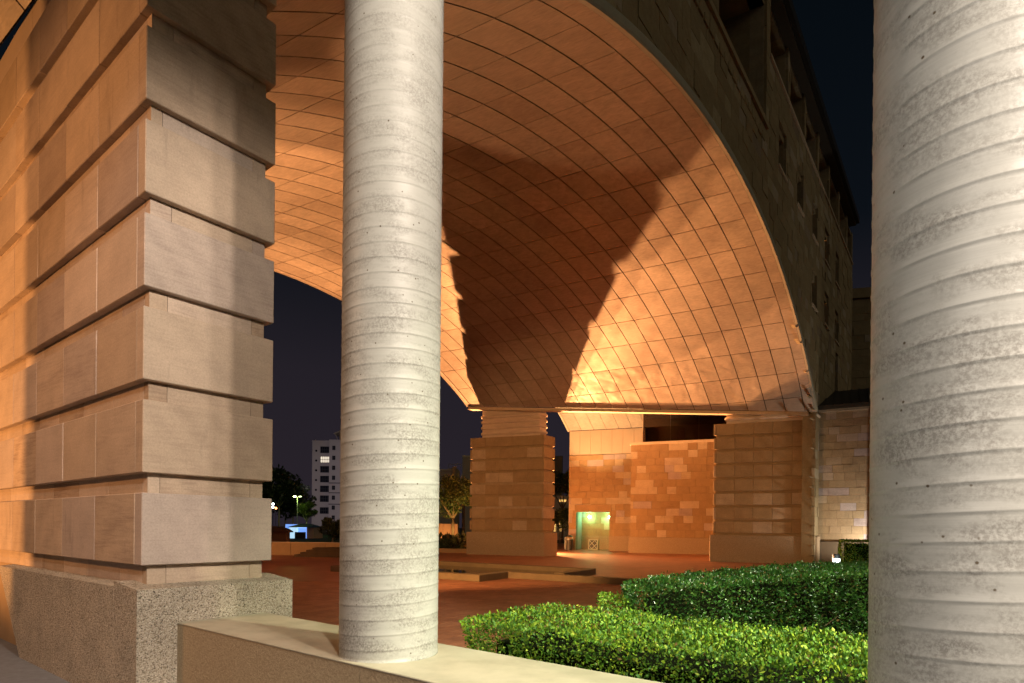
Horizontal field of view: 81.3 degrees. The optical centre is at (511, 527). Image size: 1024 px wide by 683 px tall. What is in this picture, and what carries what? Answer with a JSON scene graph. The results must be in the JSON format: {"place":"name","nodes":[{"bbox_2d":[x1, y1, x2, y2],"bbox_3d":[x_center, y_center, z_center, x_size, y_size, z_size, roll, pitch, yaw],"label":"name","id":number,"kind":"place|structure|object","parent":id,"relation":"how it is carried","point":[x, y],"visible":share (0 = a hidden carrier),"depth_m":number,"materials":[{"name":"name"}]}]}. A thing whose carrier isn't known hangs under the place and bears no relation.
{"place":"outdoors","nodes":[
{"label":"outdoors","id":0,"kind":"place"},
{"bbox_2d":[0,638,69,682],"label":"pavement","id":1,"kind":"structure","parent":0,"point":[14,668],"depth_m":5.73,"materials":[{"name":"grey concrete"}]},
{"bbox_2d":[0,0,292,682],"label":"stone pier","id":2,"kind":"structure","parent":1,"relation":"on","point":[137,190],"depth_m":5.17,"materials":[{"name":"sandstone"},{"name":"granite"}]},
{"bbox_2d":[290,535,339,541],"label":"lawn","id":3,"kind":"structure","parent":0,"point":[325,538],"depth_m":70.76,"materials":[{"name":"green plant"}]},
{"bbox_2d":[262,467,287,501],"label":"dark tree","id":4,"kind":"object","parent":3,"relation":"on","point":[272,491],"visible":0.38,"depth_m":116.69,"materials":[{"name":"green plant"}]},
{"bbox_2d":[271,526,292,541],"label":"brick pavilion","id":5,"kind":"structure","parent":3,"relation":"on","point":[280,534],"depth_m":60.00,"materials":[{"name":"brown brick"}]},
{"bbox_2d":[263,464,304,525],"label":"dark tree","id":6,"kind":"object","parent":3,"relation":"on","point":[291,489],"visible":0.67,"depth_m":118.98,"materials":[{"name":"green plant"}]},
{"bbox_2d":[293,496,301,523],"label":"street lamp","id":7,"kind":"object","parent":3,"relation":"on","point":[297,507],"visible":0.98,"depth_m":99.95,"materials":[{"name":"grey metal"}]},
{"bbox_2d":[285,524,322,538],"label":"kiosk","id":8,"kind":"object","parent":3,"relation":"on","point":[302,531],"visible":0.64,"depth_m":80.20,"materials":[{"name":"blue"}]},
{"bbox_2d":[298,501,317,523],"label":"street tree","id":9,"kind":"object","parent":3,"relation":"on","point":[305,509],"visible":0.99,"depth_m":104.51,"materials":[{"name":"green plant"}]},
{"bbox_2d":[317,517,339,541],"bbox_3d":[-13.107,0.410,44.030,2.324,2.435,2.668,1,0,-35],"label":"tree","id":10,"kind":"object","parent":3,"relation":"on","point":[330,526],"visible":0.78,"depth_m":43.48,"materials":[{"name":"green plant"}]},
{"bbox_2d":[439,524,457,538],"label":"garden wall","id":11,"kind":"structure","parent":3,"relation":"on","point":[444,529],"depth_m":62.00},
{"bbox_2d":[280,526,563,542],"bbox_3d":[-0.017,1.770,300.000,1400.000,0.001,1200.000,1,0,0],"label":"ground","id":12,"kind":"structure","parent":0,"point":[460,531],"depth_m":152.89,"materials":[{"name":"brown"}]},
{"bbox_2d":[268,483,310,523],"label":"dark tree","id":13,"kind":"object","parent":12,"relation":"on","point":[305,489],"visible":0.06,"depth_m":149.95,"materials":[{"name":"green plant"}]},
{"bbox_2d":[272,489,316,523],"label":"dark tree","id":14,"kind":"object","parent":12,"relation":"on","point":[291,507],"visible":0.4,"depth_m":126.67,"materials":[{"name":"green plant"}]},
{"bbox_2d":[312,430,340,525],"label":"apartment tower","id":15,"kind":"structure","parent":12,"relation":"on","point":[326,455],"depth_m":169.94,"materials":[{"name":"grey concrete"}]},
{"bbox_2d":[320,446,328,452],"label":"window","id":16,"kind":"structure","parent":15,"relation":"in","point":[323,449],"depth_m":169.94,"materials":[{"name":"black glass"}]},
{"bbox_2d":[320,456,328,462],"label":"window","id":17,"kind":"structure","parent":15,"relation":"in","point":[323,459],"depth_m":169.90,"materials":[{"name":"beige glass"}]},
{"bbox_2d":[320,466,328,472],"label":"window","id":18,"kind":"structure","parent":15,"relation":"in","point":[323,469],"depth_m":169.94,"materials":[{"name":"black glass"}]},
{"bbox_2d":[320,476,328,481],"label":"window","id":19,"kind":"structure","parent":15,"relation":"in","point":[322,478],"depth_m":169.94,"materials":[{"name":"black glass"}]},
{"bbox_2d":[320,486,328,491],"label":"window","id":20,"kind":"structure","parent":15,"relation":"in","point":[322,488],"depth_m":169.94,"materials":[{"name":"black glass"}]},
{"bbox_2d":[320,495,328,501],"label":"window","id":21,"kind":"structure","parent":15,"relation":"in","point":[323,498],"depth_m":169.94,"materials":[{"name":"black glass"}]},
{"bbox_2d":[320,507,328,513],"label":"window","id":22,"kind":"structure","parent":15,"relation":"in","point":[323,510],"depth_m":169.90,"materials":[{"name":"black glass"}]},
{"bbox_2d":[177,613,661,682],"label":"wall","id":23,"kind":"structure","parent":12,"relation":"on","point":[261,648],"depth_m":3.76,"materials":[{"name":"beige concrete"}]},
{"bbox_2d":[338,0,443,662],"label":"ribbed column","id":24,"kind":"structure","parent":23,"relation":"on","point":[391,325],"depth_m":3.37,"materials":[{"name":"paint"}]},
{"bbox_2d":[439,464,465,531],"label":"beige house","id":25,"kind":"structure","parent":12,"relation":"on","point":[455,471],"depth_m":100.00,"materials":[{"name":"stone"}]},
{"bbox_2d":[462,455,471,533],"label":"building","id":26,"kind":"structure","parent":12,"relation":"on","point":[466,471],"depth_m":130.00,"materials":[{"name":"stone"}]},
{"bbox_2d":[552,456,568,539],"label":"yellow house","id":27,"kind":"structure","parent":12,"relation":"on","point":[558,460],"depth_m":88.00,"materials":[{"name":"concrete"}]},
{"bbox_2d":[553,469,568,541],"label":"dark tree","id":28,"kind":"object","parent":12,"relation":"on","point":[561,483],"visible":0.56,"depth_m":70.98,"materials":[{"name":"green plant"}]},
{"bbox_2d":[0,0,873,527],"label":"sky","id":29,"kind":"structure","parent":0,"point":[305,333],"materials":[{"name":"black"}]},
{"bbox_2d":[451,488,471,532],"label":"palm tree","id":30,"kind":"object","parent":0,"point":[463,518],"visible":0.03,"depth_m":67.88,"materials":[{"name":"plant"}]},
{"bbox_2d":[261,543,837,652],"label":"plaza","id":31,"kind":"structure","parent":0,"point":[315,593],"depth_m":18.00,"materials":[{"name":"ceramic"}]},
{"bbox_2d":[271,542,339,554],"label":"terrace wall","id":32,"kind":"structure","parent":31,"relation":"on","point":[285,548],"depth_m":34.77,"materials":[{"name":"stone"}]},
{"bbox_2d":[294,547,339,557],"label":"terrace steps","id":33,"kind":"structure","parent":31,"relation":"on","point":[324,552],"depth_m":32.97,"materials":[{"name":"brown stone"}]},
{"bbox_2d":[439,532,452,547],"bbox_3d":[-4.772,1.080,41.928,2.533,1.581,2.318,1,0,-18],"label":"shrub","id":34,"kind":"object","parent":31,"relation":"on","point":[440,534],"visible":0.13,"depth_m":41.60,"materials":[{"name":"green plant"}]},
{"bbox_2d":[439,532,465,548],"bbox_3d":[-4.190,1.066,41.500,2.832,1.586,2.140,1,0,0],"label":"shrub","id":35,"kind":"object","parent":31,"relation":"on","point":[456,540],"visible":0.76,"depth_m":41.08,"materials":[{"name":"green plant"}]},
{"bbox_2d":[439,548,465,552],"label":"planter kerb","id":36,"kind":"structure","parent":31,"relation":"on","point":[446,550],"depth_m":40.08,"materials":[{"name":"brown stone"}]},
{"bbox_2d":[439,474,471,534],"bbox_3d":[-4.519,-1.378,50.202,4.991,6.180,4.294,1,0,23],"label":"tree","id":37,"kind":"object","parent":31,"relation":"on","point":[453,499],"visible":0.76,"depth_m":49.27,"materials":[{"name":"green plant"}]},
{"bbox_2d":[452,531,465,546],"bbox_3d":[-3.590,1.017,42.356,2.670,1.619,2.404,1,0,0],"label":"shrub","id":38,"kind":"object","parent":31,"relation":"on","point":[463,534],"visible":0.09,"depth_m":42.19,"materials":[{"name":"green plant"}]},
{"bbox_2d":[330,561,690,588],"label":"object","id":39,"kind":"object","parent":31,"relation":"on","point":[466,571],"visible":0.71,"depth_m":20.45,"materials":[{"name":"stone"}]},
{"bbox_2d":[466,411,556,555],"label":"stone pier","id":40,"kind":"structure","parent":31,"relation":"on","point":[512,479],"depth_m":37.33,"materials":[{"name":"stone"}]},
{"bbox_2d":[552,508,568,543],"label":"tree","id":41,"kind":"object","parent":31,"relation":"on","point":[561,515],"visible":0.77,"depth_m":65.36,"materials":[{"name":"green plant"}]},
{"bbox_2d":[564,535,572,549],"bbox_3d":[4.439,1.182,46.600,0.690,1.160,0.670,1,0,0],"label":"litter bin","id":42,"kind":"object","parent":31,"relation":"on","point":[568,543],"visible":1,"depth_m":46.36,"materials":[{"name":"black metal"}]},
{"bbox_2d":[588,539,597,549],"bbox_3d":[6.645,1.403,48.828,0.780,0.820,0.138,1,0,21],"label":"lattice panel","id":43,"kind":"object","parent":31,"relation":"on","point":[592,544],"visible":1,"depth_m":48.83,"materials":[{"name":"white paint"}]},
{"bbox_2d":[567,428,641,550],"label":"back wall","id":44,"kind":"structure","parent":31,"relation":"on","point":[599,477],"depth_m":47.17,"materials":[{"name":"stone"}]},
{"bbox_2d":[595,589,631,634],"bbox_3d":[0.902,1.163,5.131,0.408,1.238,0.797,1,0,13],"label":"clipped hedge","id":45,"kind":"object","parent":31,"relation":"on","point":[605,600],"visible":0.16,"depth_m":4.99,"materials":[{"name":"green plant"}]},
{"bbox_2d":[458,599,867,682],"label":"clipped hedge","id":46,"kind":"object","parent":31,"relation":"on","point":[656,657],"visible":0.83,"depth_m":3.39,"materials":[{"name":"green plant"}]},
{"bbox_2d":[628,439,715,554],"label":"back wall","id":47,"kind":"structure","parent":31,"relation":"on","point":[672,493],"depth_m":42.03,"materials":[{"name":"stone"}]},
{"bbox_2d":[642,408,744,441],"bbox_3d":[13.410,-7.223,42.657,7.755,3.500,1.994,1,0,21],"label":"glazed screen","id":48,"kind":"object","parent":47,"relation":"on","point":[657,427],"visible":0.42,"depth_m":42.20,"materials":[{"name":"black glass"}]},
{"bbox_2d":[590,0,859,562],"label":"arch facade","id":49,"kind":"structure","parent":31,"relation":"on","point":[744,69],"depth_m":25.02,"materials":[{"name":"stone"}]},
{"bbox_2d":[0,0,33,45],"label":"side vault","id":50,"kind":"object","parent":49,"relation":"attached to","point":[12,12],"visible":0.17,"depth_m":6.83,"materials":[{"name":"stone"}]},
{"bbox_2d":[264,0,817,415],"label":"arch vault","id":51,"kind":"object","parent":49,"relation":"attached to","point":[599,247],"visible":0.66,"depth_m":22.19,"materials":[{"name":"stone"}]},
{"bbox_2d":[558,406,642,431],"bbox_3d":[8.540,-9.620,42.873,15.012,3.978,6.837,1,0,21],"label":"back vault","id":52,"kind":"object","parent":49,"relation":"attached to","point":[574,421],"visible":0.06,"depth_m":46.44,"materials":[{"name":"stone"}]},
{"bbox_2d":[778,163,787,182],"bbox_3d":[10.952,-14.437,24.374,0.297,0.080,1.539,1,0,37],"label":"window","id":53,"kind":"structure","parent":49,"relation":"in","point":[779,166],"depth_m":24.25,"materials":[{"name":"glass"}]},
{"bbox_2d":[797,202,804,217],"bbox_3d":[13.016,-14.417,27.139,0.297,0.080,1.539,1,0,37],"label":"window","id":54,"kind":"structure","parent":49,"relation":"in","point":[798,205],"depth_m":27.06,"materials":[{"name":"glass"}]},
{"bbox_2d":[812,302,817,312],"bbox_3d":[15.048,-10.998,29.903,0.297,0.080,1.539,1,0,37],"label":"window","id":55,"kind":"structure","parent":49,"relation":"in","point":[813,306],"depth_m":29.86,"materials":[{"name":"glass"}]},
{"bbox_2d":[812,233,818,245],"bbox_3d":[15.080,-14.397,29.903,0.297,0.080,1.539,1,0,37],"label":"window","id":56,"kind":"structure","parent":49,"relation":"in","point":[813,236],"depth_m":29.75,"materials":[{"name":"glass"}]},
{"bbox_2d":[818,388,869,409],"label":"metal roof","id":57,"kind":"structure","parent":49,"relation":"attached to","point":[859,397],"depth_m":31.31,"materials":[{"name":"black metal"}]},
{"bbox_2d":[621,558,868,666],"bbox_3d":[3.936,1.127,7.510,8.095,1.379,1.928,1,0,-32],"label":"clipped hedge","id":58,"kind":"object","parent":31,"relation":"on","point":[825,595],"visible":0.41,"depth_m":6.06,"materials":[{"name":"green plant"}]},
{"bbox_2d":[709,413,820,563],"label":"stone pier","id":59,"kind":"structure","parent":31,"relation":"on","point":[757,496],"depth_m":31.57,"materials":[{"name":"stone"}]},
{"bbox_2d":[832,554,839,562],"bbox_3d":[14.186,1.525,26.100,0.317,0.720,0.317,1,0,28],"label":"bollard light","id":60,"kind":"object","parent":31,"relation":"on","point":[835,557],"visible":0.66,"depth_m":25.98,"materials":[{"name":"metal"}]},
{"bbox_2d":[818,406,869,541],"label":"side wall","id":61,"kind":"structure","parent":31,"relation":"on","point":[844,465],"depth_m":30.60,"materials":[{"name":"stone"}]},
{"bbox_2d":[820,541,867,561],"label":"retaining wall","id":62,"kind":"structure","parent":31,"relation":"on","point":[828,550],"depth_m":30.74,"materials":[{"name":"stone"}]},
{"bbox_2d":[838,538,868,562],"bbox_3d":[15.932,1.222,27.177,1.969,1.468,1.599,1,0,29],"label":"clipped hedge","id":63,"kind":"object","parent":31,"relation":"on","point":[852,551],"visible":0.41,"depth_m":26.85,"materials":[{"name":"green plant"}]},
{"bbox_2d":[851,287,870,407],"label":"wing","id":64,"kind":"structure","parent":31,"relation":"on","point":[861,338],"depth_m":46.16,"materials":[{"name":"black"}]},
{"bbox_2d":[867,0,1023,682],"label":"ribbed column","id":65,"kind":"structure","parent":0,"point":[946,549],"depth_m":1.73,"materials":[{"name":"concrete"}]}
]}

